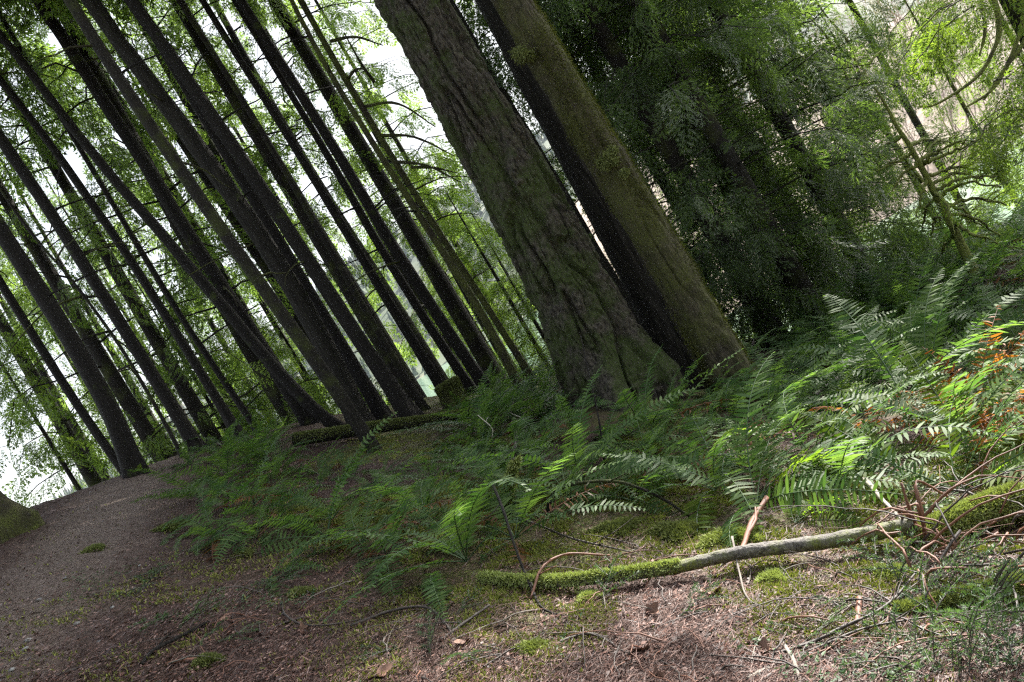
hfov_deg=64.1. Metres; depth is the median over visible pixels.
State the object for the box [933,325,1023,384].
sword fern
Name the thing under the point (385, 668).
dead leaf
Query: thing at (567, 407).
sword fern
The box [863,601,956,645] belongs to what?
twig
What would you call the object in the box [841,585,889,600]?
twig
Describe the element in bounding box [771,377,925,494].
sword fern
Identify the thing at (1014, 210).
sword fern
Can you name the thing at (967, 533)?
twig
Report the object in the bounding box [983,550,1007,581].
twig
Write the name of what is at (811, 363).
sword fern
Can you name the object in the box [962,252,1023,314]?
sword fern
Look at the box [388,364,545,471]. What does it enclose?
sword fern
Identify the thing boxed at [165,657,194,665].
stick
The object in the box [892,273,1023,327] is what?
sword fern
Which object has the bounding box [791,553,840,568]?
twig
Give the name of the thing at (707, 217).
cedar tree
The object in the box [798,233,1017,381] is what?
sword fern
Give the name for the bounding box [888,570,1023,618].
fallen log
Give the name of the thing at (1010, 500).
twig
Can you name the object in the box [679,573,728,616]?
fir sprig
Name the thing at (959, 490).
twig
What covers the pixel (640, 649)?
dead leaf
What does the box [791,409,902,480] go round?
sword fern
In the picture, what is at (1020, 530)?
twig
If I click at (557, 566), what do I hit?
twig
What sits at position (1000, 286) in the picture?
sword fern
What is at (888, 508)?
twig
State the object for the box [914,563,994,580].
twig
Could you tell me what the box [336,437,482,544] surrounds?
sword fern
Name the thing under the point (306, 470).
sword fern
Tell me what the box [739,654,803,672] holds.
twig
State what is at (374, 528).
sword fern
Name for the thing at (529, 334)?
young hemlock
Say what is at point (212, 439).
sword fern
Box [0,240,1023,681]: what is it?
ground
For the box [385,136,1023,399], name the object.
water
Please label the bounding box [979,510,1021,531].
twig
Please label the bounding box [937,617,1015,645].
twig
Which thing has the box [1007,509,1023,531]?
twig
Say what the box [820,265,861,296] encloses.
sword fern
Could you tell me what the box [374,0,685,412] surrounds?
fir tree
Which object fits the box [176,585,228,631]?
fir sprig
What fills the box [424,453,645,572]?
sword fern
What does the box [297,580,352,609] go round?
twig
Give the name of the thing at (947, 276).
sword fern
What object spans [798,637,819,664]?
twig
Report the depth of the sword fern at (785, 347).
9.34 m
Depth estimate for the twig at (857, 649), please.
2.87 m
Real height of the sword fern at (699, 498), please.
0.723 m
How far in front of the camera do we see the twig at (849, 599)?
3.18 m
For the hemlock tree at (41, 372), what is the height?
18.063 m
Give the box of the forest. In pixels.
[45,74,755,500]
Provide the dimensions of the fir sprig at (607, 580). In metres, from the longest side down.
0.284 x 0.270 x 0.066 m
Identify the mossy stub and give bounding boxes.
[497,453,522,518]
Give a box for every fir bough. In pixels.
[812,525,1019,630]
[833,552,1023,681]
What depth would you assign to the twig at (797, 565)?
3.68 m
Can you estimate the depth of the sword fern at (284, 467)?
8.15 m
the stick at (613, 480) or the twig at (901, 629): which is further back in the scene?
the stick at (613, 480)
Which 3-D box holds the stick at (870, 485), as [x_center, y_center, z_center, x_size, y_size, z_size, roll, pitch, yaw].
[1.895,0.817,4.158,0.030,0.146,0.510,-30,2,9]
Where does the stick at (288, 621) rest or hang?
on the ground at (150, 486)
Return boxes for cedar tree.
[386,0,856,341]
[457,0,890,354]
[475,0,705,389]
[491,0,773,400]
[493,0,947,339]
[538,0,1021,350]
[577,0,944,338]
[583,0,1014,320]
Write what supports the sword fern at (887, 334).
on the ground at (150, 486)
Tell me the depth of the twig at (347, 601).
4.27 m
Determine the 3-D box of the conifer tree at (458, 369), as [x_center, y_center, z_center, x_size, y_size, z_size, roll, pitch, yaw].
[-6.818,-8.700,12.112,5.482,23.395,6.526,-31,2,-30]
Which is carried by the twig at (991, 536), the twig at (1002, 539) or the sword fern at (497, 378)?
the twig at (1002, 539)
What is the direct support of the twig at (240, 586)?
on the ground at (150, 486)
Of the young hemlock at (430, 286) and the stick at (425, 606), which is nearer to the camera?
the stick at (425, 606)
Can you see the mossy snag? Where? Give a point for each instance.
(920, 163)
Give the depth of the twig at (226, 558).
5.54 m
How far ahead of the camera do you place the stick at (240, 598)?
4.64 m
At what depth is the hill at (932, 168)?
125.45 m
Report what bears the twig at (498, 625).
on the ground at (150, 486)
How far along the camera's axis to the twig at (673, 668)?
3.04 m
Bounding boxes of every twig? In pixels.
[84,635,176,661]
[88,575,179,591]
[167,655,232,665]
[172,587,197,609]
[185,602,218,629]
[202,553,257,568]
[205,617,272,626]
[214,612,244,627]
[217,582,263,594]
[219,595,279,635]
[221,660,249,676]
[226,633,275,657]
[234,603,264,642]
[273,619,345,633]
[291,598,365,615]
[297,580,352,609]
[319,596,372,606]
[354,609,426,637]
[359,620,423,630]
[375,622,466,636]
[382,618,399,654]
[437,653,508,681]
[448,609,540,644]
[455,645,501,660]
[469,637,514,660]
[472,628,552,674]
[495,622,522,639]
[513,608,589,633]
[515,620,612,625]
[527,566,583,571]
[533,603,619,646]
[564,627,584,675]
[566,620,675,644]
[571,534,635,545]
[580,590,615,607]
[603,580,613,609]
[606,600,665,613]
[613,635,626,681]
[614,538,667,557]
[630,644,646,672]
[645,667,670,681]
[647,533,699,561]
[647,651,675,678]
[649,609,715,631]
[657,577,666,604]
[658,658,682,681]
[676,622,703,647]
[690,604,725,616]
[691,570,730,610]
[691,643,696,673]
[696,652,785,664]
[710,597,824,630]
[716,578,755,594]
[720,657,747,671]
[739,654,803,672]
[744,589,787,626]
[746,551,793,579]
[750,619,774,673]
[760,505,933,524]
[771,632,786,657]
[775,556,807,587]
[779,569,807,608]
[781,575,863,628]
[783,563,827,574]
[790,561,853,584]
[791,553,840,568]
[798,597,841,610]
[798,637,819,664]
[801,604,822,620]
[801,628,870,658]
[809,598,890,609]
[810,602,870,633]
[812,634,954,647]
[812,656,909,664]
[821,529,900,555]
[822,593,869,598]
[823,617,873,653]
[823,631,887,657]
[823,635,865,647]
[834,648,890,655]
[835,571,859,582]
[836,637,904,647]
[839,568,920,616]
[840,507,917,527]
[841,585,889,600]
[849,661,888,675]
[854,546,929,561]
[857,634,982,674]
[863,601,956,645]
[874,502,924,524]
[876,541,929,545]
[877,523,911,567]
[880,596,919,640]
[882,531,936,555]
[883,564,934,609]
[886,513,944,524]
[887,535,981,562]
[895,546,941,566]
[911,487,972,503]
[914,523,1013,572]
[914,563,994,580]
[914,566,963,587]
[917,569,940,626]
[919,528,971,555]
[921,466,981,500]
[922,465,1023,540]
[923,529,961,600]
[924,443,1023,516]
[924,623,934,650]
[925,540,1023,555]
[926,488,1023,548]
[929,475,1023,513]
[932,489,956,542]
[935,619,1002,633]
[936,529,1018,574]
[937,472,1009,504]
[937,552,982,558]
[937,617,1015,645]
[942,461,968,493]
[942,536,1011,563]
[950,512,1023,550]
[953,572,1006,607]
[962,471,1000,498]
[969,495,999,501]
[972,534,1023,544]
[977,530,1014,544]
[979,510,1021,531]
[980,420,1023,482]
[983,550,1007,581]
[984,471,1021,489]
[990,495,1023,507]
[992,532,1008,569]
[997,511,1023,521]
[999,475,1023,512]
[1003,548,1023,554]
[1005,552,1023,574]
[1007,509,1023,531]
[1013,585,1023,623]
[1015,527,1023,538]
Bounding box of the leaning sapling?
[786,0,923,183]
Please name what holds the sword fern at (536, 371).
on the ground at (150, 486)
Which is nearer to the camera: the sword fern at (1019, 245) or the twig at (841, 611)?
the twig at (841, 611)
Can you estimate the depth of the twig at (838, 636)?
2.95 m
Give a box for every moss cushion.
[77,543,106,553]
[149,518,190,532]
[186,651,227,671]
[230,546,255,557]
[285,584,320,600]
[510,637,552,657]
[573,588,607,603]
[586,516,645,538]
[642,517,714,548]
[694,523,768,550]
[751,566,790,585]
[862,561,919,581]
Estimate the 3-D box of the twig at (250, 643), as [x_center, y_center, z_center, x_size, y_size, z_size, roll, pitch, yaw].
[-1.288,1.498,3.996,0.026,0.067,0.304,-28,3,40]
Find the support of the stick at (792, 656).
on the ground at (150, 486)
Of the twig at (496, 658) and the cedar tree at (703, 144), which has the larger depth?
the cedar tree at (703, 144)
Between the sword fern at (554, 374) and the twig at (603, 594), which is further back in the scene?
the sword fern at (554, 374)
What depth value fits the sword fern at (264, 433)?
9.94 m
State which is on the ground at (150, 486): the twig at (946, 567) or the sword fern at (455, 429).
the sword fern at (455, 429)
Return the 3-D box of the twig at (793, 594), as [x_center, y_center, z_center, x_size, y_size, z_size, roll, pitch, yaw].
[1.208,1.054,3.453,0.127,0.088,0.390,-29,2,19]
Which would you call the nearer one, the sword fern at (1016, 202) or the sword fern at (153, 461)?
the sword fern at (153, 461)
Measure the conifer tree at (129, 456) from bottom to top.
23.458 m
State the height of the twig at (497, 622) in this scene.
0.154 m
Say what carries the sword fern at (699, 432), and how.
on the ground at (150, 486)
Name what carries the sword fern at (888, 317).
on the ground at (150, 486)
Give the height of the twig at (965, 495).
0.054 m
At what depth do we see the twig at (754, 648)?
3.06 m
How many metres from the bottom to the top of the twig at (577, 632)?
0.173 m
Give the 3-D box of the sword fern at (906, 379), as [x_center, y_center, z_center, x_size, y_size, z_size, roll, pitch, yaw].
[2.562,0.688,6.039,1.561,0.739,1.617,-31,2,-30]
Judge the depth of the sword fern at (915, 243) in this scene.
12.10 m
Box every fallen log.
[292,401,517,446]
[475,519,915,590]
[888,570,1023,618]
[903,479,1023,546]
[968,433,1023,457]
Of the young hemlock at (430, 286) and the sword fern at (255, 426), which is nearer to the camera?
the sword fern at (255, 426)
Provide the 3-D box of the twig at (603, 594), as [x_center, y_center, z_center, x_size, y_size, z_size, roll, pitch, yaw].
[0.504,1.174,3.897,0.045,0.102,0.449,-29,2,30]
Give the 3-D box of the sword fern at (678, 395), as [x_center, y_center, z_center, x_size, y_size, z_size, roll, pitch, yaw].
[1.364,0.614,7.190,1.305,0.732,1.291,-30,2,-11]
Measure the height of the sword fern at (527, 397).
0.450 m
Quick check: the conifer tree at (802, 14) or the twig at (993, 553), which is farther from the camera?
the conifer tree at (802, 14)
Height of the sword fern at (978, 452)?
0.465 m
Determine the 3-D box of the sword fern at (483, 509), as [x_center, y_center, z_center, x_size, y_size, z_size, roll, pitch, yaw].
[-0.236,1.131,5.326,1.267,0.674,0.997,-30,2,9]
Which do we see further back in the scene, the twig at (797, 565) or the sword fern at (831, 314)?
the sword fern at (831, 314)
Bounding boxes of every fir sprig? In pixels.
[110,582,157,599]
[127,562,178,581]
[127,612,176,632]
[142,561,165,589]
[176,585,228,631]
[199,617,227,645]
[215,621,264,643]
[236,581,269,598]
[253,576,284,589]
[270,566,311,588]
[271,560,301,582]
[346,641,405,661]
[376,646,426,663]
[416,605,442,654]
[438,609,462,630]
[441,649,491,665]
[456,585,487,613]
[594,552,638,603]
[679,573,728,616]
[757,610,834,644]
[806,602,853,639]
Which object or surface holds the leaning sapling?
on the ground at (150, 486)
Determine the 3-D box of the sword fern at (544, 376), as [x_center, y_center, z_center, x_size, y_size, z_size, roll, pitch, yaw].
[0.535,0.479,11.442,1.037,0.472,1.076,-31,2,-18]
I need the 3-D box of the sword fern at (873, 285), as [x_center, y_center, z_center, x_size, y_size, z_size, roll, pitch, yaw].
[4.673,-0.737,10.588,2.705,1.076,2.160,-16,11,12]
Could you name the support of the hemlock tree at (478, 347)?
on the ground at (150, 486)
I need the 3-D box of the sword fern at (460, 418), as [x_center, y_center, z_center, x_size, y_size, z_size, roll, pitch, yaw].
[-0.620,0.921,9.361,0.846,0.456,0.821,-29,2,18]
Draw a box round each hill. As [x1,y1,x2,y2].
[110,0,925,474]
[575,0,1023,313]
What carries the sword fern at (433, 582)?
on the ground at (150, 486)
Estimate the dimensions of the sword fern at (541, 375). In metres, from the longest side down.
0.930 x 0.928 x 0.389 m
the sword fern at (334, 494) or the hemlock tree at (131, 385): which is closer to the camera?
the sword fern at (334, 494)
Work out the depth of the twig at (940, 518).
3.59 m
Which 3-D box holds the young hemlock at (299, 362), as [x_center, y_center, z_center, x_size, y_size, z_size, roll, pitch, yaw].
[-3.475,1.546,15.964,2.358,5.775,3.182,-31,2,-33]
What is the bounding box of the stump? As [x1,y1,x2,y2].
[434,375,468,408]
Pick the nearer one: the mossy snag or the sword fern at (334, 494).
the sword fern at (334, 494)
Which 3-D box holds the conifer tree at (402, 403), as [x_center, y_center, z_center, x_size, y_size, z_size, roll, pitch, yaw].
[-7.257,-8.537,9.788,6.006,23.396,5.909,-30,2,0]
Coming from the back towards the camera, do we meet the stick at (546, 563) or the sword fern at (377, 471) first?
the sword fern at (377, 471)
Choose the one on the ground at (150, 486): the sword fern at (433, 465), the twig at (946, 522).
the sword fern at (433, 465)
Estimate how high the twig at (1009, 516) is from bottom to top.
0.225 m
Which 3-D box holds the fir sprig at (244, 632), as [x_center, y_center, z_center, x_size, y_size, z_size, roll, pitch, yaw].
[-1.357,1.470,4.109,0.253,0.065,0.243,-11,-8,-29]
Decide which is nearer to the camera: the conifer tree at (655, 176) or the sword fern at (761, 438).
the sword fern at (761, 438)
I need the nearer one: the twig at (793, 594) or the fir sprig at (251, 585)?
the twig at (793, 594)
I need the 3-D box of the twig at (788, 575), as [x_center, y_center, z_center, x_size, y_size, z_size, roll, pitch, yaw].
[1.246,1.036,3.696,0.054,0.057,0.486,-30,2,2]
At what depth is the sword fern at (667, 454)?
5.42 m
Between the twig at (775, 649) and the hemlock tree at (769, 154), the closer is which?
the twig at (775, 649)
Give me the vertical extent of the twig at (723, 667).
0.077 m
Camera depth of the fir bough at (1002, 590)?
2.68 m
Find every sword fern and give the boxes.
[128,446,259,503]
[136,454,170,470]
[159,467,276,545]
[161,442,219,471]
[161,456,286,564]
[165,420,327,522]
[166,424,280,485]
[176,413,259,460]
[181,436,260,469]
[184,426,280,490]
[188,468,330,571]
[189,414,256,454]
[209,414,320,474]
[222,447,330,532]
[223,409,284,445]
[224,407,291,467]
[228,402,295,449]
[235,432,320,471]
[236,443,307,485]
[238,439,316,491]
[248,411,399,579]
[254,422,298,444]
[258,474,428,543]
[261,559,328,596]
[271,441,466,576]
[281,433,354,479]
[282,442,349,499]
[307,443,397,489]
[323,452,583,621]
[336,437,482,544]
[339,450,421,496]
[339,468,424,504]
[346,478,483,598]
[356,443,416,485]
[359,431,567,555]
[381,383,524,447]
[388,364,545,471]
[396,445,456,492]
[411,432,489,473]
[412,368,580,458]
[416,571,460,621]
[419,435,588,527]
[421,405,543,499]
[421,420,473,453]
[424,395,474,432]
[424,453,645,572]
[435,357,561,431]
[436,391,471,411]
[436,408,598,475]
[438,440,576,495]
[446,367,695,505]
[453,376,541,416]
[457,371,509,409]
[459,373,531,409]
[466,440,659,530]
[470,362,531,397]
[487,357,515,385]
[488,380,563,426]
[496,382,549,422]
[497,380,549,401]
[499,366,539,390]
[499,387,567,434]
[500,348,538,384]
[509,358,603,437]
[511,362,552,388]
[511,388,577,480]
[525,371,554,406]
[525,422,641,478]
[526,390,620,439]
[528,365,554,390]
[529,387,562,397]
[530,371,559,388]
[533,417,750,515]
[536,370,560,393]
[550,387,651,461]
[553,344,756,462]
[583,399,712,457]
[583,432,758,503]
[587,396,797,533]
[599,351,935,548]
[603,352,758,435]
[615,348,745,458]
[615,413,825,478]
[624,380,814,457]
[640,351,799,442]
[661,350,781,427]
[662,395,821,488]
[688,328,830,403]
[690,368,841,440]
[708,358,861,423]
[709,305,920,408]
[726,320,914,392]
[727,340,865,425]
[734,372,1015,526]
[735,318,880,373]
[740,324,856,395]
[756,310,912,394]
[762,356,911,432]
[764,260,905,353]
[767,293,1000,396]
[768,269,892,362]
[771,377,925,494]
[772,296,1021,385]
[773,272,979,345]
[777,245,981,334]
[778,260,915,335]
[782,359,1009,454]
[784,497,874,528]
[788,265,866,333]
[791,248,953,330]
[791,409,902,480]
[792,284,951,350]
[793,251,1023,399]
[793,294,1023,437]
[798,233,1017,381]
[807,372,963,456]
[808,235,1023,350]
[810,379,1023,512]
[812,289,965,350]
[813,341,1023,444]
[817,238,951,295]
[817,301,943,378]
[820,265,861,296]
[839,248,1005,334]
[841,230,946,311]
[850,220,1016,323]
[861,226,1023,345]
[869,219,952,301]
[869,286,1023,379]
[878,229,1023,308]
[880,210,1023,317]
[880,214,990,265]
[881,219,1023,337]
[884,200,1020,282]
[888,330,1023,386]
[889,305,1023,431]
[890,385,1023,487]
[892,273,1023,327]
[896,347,1023,447]
[897,281,1023,323]
[900,216,1023,284]
[908,390,1023,474]
[917,210,1023,276]
[919,179,1023,251]
[929,194,1023,251]
[931,282,1023,333]
[933,213,1023,247]
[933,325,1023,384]
[940,282,1023,361]
[945,440,1023,489]
[955,284,1023,384]
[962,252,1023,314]
[964,213,1023,285]
[973,226,1023,250]
[977,203,1023,248]
[980,200,1023,261]
[989,198,1023,242]
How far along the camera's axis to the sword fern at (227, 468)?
7.94 m
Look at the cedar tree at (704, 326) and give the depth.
7.83 m
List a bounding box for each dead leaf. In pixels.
[298,621,307,632]
[366,663,392,679]
[454,637,470,643]
[629,640,650,653]
[644,601,658,617]
[650,666,663,681]
[758,637,770,653]
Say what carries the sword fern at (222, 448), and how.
on the ground at (150, 486)
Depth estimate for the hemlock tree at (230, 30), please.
17.13 m
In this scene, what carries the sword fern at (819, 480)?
on the ground at (150, 486)
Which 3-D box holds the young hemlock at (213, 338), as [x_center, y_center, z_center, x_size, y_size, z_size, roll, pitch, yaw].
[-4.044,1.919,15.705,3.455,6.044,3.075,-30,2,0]
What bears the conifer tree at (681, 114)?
on the ground at (150, 486)
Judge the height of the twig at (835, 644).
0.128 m
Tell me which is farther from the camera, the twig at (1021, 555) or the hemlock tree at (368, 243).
the hemlock tree at (368, 243)
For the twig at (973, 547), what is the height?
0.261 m
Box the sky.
[0,0,782,507]
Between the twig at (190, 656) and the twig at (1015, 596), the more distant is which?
the twig at (190, 656)
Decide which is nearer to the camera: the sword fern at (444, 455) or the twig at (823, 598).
the twig at (823, 598)
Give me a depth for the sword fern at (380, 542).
4.76 m
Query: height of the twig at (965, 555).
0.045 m
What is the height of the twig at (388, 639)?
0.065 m
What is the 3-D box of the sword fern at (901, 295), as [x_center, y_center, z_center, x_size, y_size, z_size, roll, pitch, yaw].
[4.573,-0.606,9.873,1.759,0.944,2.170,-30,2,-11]
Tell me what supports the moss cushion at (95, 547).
on the ground at (150, 486)
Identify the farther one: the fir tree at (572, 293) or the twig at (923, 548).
the fir tree at (572, 293)
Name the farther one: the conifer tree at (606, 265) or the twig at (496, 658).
the conifer tree at (606, 265)
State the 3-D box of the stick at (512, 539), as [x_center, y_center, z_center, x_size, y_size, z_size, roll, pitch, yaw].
[0.019,1.119,4.454,0.171,0.438,1.664,-30,2,-7]
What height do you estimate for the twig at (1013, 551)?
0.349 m
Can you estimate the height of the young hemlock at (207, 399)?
8.829 m
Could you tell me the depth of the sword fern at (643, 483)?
5.14 m
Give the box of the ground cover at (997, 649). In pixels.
[60,528,1023,681]
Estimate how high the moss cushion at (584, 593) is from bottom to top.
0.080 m
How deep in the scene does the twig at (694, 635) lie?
3.25 m
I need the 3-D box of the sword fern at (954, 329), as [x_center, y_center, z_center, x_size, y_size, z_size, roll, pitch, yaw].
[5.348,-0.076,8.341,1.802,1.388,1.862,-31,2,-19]
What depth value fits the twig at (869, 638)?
2.90 m
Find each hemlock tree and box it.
[0,0,342,379]
[0,0,389,438]
[0,1,390,503]
[0,2,296,440]
[0,23,331,486]
[0,147,222,476]
[0,205,175,492]
[0,247,182,506]
[0,248,133,490]
[11,0,312,344]
[13,0,368,408]
[31,36,273,451]
[38,165,216,445]
[55,0,387,413]
[106,0,426,400]
[133,0,439,402]
[143,0,447,379]
[169,0,506,383]
[194,0,494,392]
[237,0,516,369]
[259,0,541,374]
[561,41,734,334]
[664,14,802,255]
[712,0,977,233]
[718,73,836,272]
[881,0,1023,225]
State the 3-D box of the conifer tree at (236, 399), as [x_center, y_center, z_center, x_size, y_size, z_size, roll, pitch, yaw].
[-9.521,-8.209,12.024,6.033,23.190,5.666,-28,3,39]
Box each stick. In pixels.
[56,653,119,675]
[140,620,208,666]
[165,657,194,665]
[232,584,258,626]
[258,616,303,634]
[280,600,362,626]
[348,593,455,638]
[439,604,489,640]
[477,415,499,451]
[483,484,578,619]
[511,431,517,450]
[515,515,635,551]
[529,552,609,599]
[543,632,630,660]
[545,473,689,516]
[580,335,612,459]
[713,495,768,576]
[731,536,799,609]
[746,666,768,681]
[747,560,916,658]
[775,600,941,664]
[782,640,801,681]
[791,373,841,417]
[855,596,862,623]
[862,477,900,518]
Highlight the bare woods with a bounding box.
[624,0,1022,235]
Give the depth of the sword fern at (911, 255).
10.83 m
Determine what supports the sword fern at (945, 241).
on the ground at (150, 486)
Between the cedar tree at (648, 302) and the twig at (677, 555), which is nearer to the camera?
the twig at (677, 555)
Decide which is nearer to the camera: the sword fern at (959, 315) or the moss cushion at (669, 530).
the moss cushion at (669, 530)
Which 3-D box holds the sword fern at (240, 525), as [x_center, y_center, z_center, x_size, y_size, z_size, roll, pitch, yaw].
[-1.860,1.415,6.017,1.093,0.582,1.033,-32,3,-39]
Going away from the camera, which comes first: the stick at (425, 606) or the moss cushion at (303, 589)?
the stick at (425, 606)
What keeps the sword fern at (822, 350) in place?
on the ground at (150, 486)
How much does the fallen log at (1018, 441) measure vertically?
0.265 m
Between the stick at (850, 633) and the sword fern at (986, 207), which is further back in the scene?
the sword fern at (986, 207)
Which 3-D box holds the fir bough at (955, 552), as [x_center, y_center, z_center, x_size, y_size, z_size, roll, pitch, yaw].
[1.524,0.916,3.276,0.736,0.234,0.792,-30,2,0]
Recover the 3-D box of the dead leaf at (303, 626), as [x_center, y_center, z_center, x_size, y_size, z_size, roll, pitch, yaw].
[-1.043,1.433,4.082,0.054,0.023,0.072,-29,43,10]
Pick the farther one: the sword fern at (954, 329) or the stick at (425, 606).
the sword fern at (954, 329)
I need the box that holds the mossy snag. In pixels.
[864,86,1023,277]
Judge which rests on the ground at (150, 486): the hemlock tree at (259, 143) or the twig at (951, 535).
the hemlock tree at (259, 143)
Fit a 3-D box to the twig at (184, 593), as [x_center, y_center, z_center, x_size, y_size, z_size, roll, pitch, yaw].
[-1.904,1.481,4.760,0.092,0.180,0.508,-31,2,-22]
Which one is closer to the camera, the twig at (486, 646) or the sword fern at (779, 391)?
the twig at (486, 646)
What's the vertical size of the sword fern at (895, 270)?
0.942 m
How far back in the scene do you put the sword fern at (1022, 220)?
10.06 m
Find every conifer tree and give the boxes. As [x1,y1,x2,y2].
[0,0,121,475]
[0,0,245,436]
[0,0,268,430]
[0,0,319,425]
[0,0,345,427]
[0,0,424,417]
[0,128,206,450]
[0,187,184,457]
[0,213,150,478]
[2,0,375,423]
[23,0,430,410]
[27,0,443,386]
[30,0,381,452]
[108,0,495,395]
[116,0,527,394]
[118,0,395,419]
[139,0,477,392]
[298,0,539,385]
[374,0,695,233]
[450,0,639,324]
[460,0,846,284]
[468,0,797,315]
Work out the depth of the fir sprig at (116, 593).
5.09 m
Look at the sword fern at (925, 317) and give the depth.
6.91 m
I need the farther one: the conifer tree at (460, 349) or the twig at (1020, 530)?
the conifer tree at (460, 349)
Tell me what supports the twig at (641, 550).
on the moss carpet
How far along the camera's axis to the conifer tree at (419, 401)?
11.29 m
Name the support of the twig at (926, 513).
on the twig at (944, 494)
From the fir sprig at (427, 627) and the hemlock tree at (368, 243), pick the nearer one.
the fir sprig at (427, 627)
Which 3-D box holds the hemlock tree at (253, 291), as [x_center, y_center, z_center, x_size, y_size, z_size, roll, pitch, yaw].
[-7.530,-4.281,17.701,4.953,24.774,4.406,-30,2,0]
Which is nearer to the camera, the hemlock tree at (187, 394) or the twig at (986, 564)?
the twig at (986, 564)
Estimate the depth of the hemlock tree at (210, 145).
17.46 m
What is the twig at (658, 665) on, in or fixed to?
on the ground at (150, 486)
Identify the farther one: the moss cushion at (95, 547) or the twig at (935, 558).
the moss cushion at (95, 547)
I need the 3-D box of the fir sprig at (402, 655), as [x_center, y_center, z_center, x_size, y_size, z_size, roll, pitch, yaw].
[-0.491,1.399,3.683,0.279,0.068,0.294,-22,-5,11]
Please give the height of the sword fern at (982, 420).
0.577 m
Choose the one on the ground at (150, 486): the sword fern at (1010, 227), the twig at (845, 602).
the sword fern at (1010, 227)
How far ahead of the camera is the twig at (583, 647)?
3.31 m
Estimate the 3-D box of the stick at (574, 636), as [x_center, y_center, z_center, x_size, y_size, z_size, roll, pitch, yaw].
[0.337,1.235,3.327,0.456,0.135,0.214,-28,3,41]
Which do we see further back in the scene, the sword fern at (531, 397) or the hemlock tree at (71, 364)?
the hemlock tree at (71, 364)
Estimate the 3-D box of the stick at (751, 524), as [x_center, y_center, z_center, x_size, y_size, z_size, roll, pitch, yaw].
[1.183,0.974,4.144,0.067,0.054,0.763,-28,3,40]
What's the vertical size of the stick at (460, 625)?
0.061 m
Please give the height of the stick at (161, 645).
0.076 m
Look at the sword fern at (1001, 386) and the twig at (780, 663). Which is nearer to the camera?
the twig at (780, 663)
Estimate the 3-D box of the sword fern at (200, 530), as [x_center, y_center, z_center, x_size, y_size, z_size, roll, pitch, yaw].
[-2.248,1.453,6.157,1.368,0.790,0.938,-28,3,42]
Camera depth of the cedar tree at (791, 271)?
10.32 m
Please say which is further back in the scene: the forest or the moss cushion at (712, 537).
the forest
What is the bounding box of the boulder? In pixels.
[0,491,45,543]
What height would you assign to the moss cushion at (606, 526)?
0.162 m
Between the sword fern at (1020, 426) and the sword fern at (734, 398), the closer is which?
the sword fern at (1020, 426)
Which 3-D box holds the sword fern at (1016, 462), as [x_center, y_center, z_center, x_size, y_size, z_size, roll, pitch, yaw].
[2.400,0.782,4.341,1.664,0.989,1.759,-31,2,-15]
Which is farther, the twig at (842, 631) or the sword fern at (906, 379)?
the sword fern at (906, 379)
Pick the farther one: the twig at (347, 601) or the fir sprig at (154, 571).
the fir sprig at (154, 571)
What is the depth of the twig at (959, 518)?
3.33 m
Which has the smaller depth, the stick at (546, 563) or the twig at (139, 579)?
the stick at (546, 563)
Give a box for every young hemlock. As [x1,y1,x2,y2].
[0,340,107,490]
[128,269,274,438]
[206,308,323,428]
[256,293,382,414]
[392,172,548,378]
[418,227,518,374]
[441,193,554,376]
[471,212,551,377]
[484,260,551,379]
[805,16,1023,264]
[888,0,1023,233]
[948,0,1023,218]
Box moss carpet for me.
[0,428,1023,681]
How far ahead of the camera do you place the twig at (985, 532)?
3.36 m
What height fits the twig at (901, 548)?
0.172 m
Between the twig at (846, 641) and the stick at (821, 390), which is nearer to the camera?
the twig at (846, 641)
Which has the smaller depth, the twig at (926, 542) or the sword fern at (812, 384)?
the twig at (926, 542)
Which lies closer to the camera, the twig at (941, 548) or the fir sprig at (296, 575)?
the twig at (941, 548)
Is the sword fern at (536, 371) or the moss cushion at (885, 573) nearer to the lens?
the moss cushion at (885, 573)
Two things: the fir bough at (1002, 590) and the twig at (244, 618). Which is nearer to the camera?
the fir bough at (1002, 590)
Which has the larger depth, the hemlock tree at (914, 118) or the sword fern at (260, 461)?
the hemlock tree at (914, 118)
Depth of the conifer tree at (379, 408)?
10.87 m

